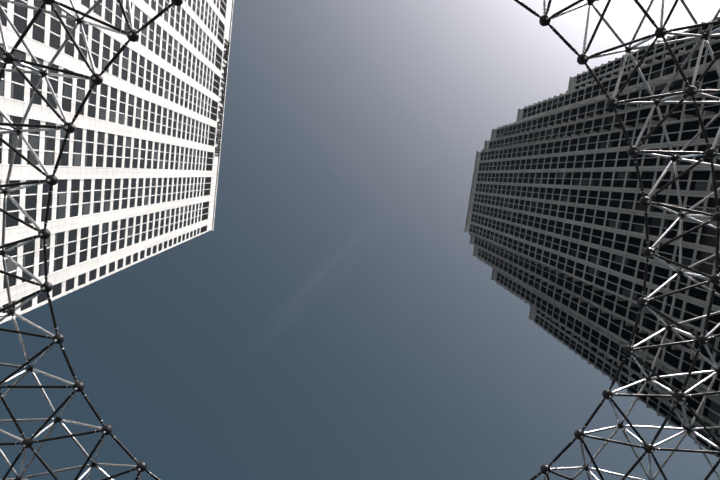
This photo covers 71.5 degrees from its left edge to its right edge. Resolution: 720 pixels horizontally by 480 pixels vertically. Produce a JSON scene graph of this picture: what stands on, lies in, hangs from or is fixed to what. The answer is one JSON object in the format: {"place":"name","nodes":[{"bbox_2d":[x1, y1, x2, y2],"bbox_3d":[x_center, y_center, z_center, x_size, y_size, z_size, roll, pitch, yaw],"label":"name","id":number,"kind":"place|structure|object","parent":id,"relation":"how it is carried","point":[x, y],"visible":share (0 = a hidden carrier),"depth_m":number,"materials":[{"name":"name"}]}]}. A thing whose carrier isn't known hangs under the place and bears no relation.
{"place":"outdoors","nodes":[
{"label":"outdoors","id":0,"kind":"place"},
{"bbox_2d":[0,0,719,479],"label":"sky","id":1,"kind":"structure","parent":0,"point":[342,118],"materials":[{"name":"blue"}]},
{"label":"ground","id":2,"kind":"structure","parent":0,"visible":0},
{"bbox_2d":[0,0,233,323],"bbox_3d":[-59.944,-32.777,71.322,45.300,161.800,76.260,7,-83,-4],"label":"skyscraper","id":3,"kind":"structure","parent":2,"relation":"on","point":[45,52],"depth_m":81.53,"materials":[{"name":"grey concrete"}]},
{"bbox_2d":[0,0,218,317],"bbox_3d":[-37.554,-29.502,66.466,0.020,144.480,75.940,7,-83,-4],"label":"windows","id":4,"kind":"structure","parent":3,"relation":"attached to","point":[17,90],"depth_m":78.95,"materials":[{"name":"black glass"}]},
{"bbox_2d":[200,0,228,232],"bbox_3d":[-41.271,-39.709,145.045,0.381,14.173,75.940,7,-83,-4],"label":"windows","id":5,"kind":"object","parent":3,"relation":"attached to","point":[218,58],"visible":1,"depth_m":144.10,"materials":[{"name":"black glass"}]},
{"bbox_2d":[464,17,719,457],"bbox_3d":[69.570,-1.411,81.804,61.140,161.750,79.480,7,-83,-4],"label":"tower concrete","id":6,"kind":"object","parent":2,"relation":"on","point":[661,364],"visible":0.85,"depth_m":88.38,"materials":[{"name":"grey concrete"}]},
{"bbox_2d":[470,19,719,455],"bbox_3d":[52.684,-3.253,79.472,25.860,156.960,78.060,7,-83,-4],"label":"tower glazing","id":7,"kind":"structure","parent":6,"relation":"on","point":[671,360],"depth_m":85.42,"materials":[{"name":"black glass"}]},
{"bbox_3d":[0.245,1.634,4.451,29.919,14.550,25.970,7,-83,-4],"label":"space frame masts","id":8,"kind":"object","parent":2,"relation":"on","visible":0},
{"bbox_2d":[0,0,719,479],"bbox_3d":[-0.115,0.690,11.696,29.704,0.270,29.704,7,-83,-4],"label":"space frame lower chords","id":9,"kind":"object","parent":8,"relation":"on","point":[44,234],"visible":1,"depth_m":11.65,"materials":[{"name":"metal"}]},
{"bbox_2d":[0,0,719,479],"bbox_3d":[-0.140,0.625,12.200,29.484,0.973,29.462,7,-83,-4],"label":"space frame upper webs","id":10,"kind":"object","parent":9,"relation":"on","point":[646,380],"visible":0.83,"depth_m":12.37,"materials":[{"name":"metal"}]}
]}

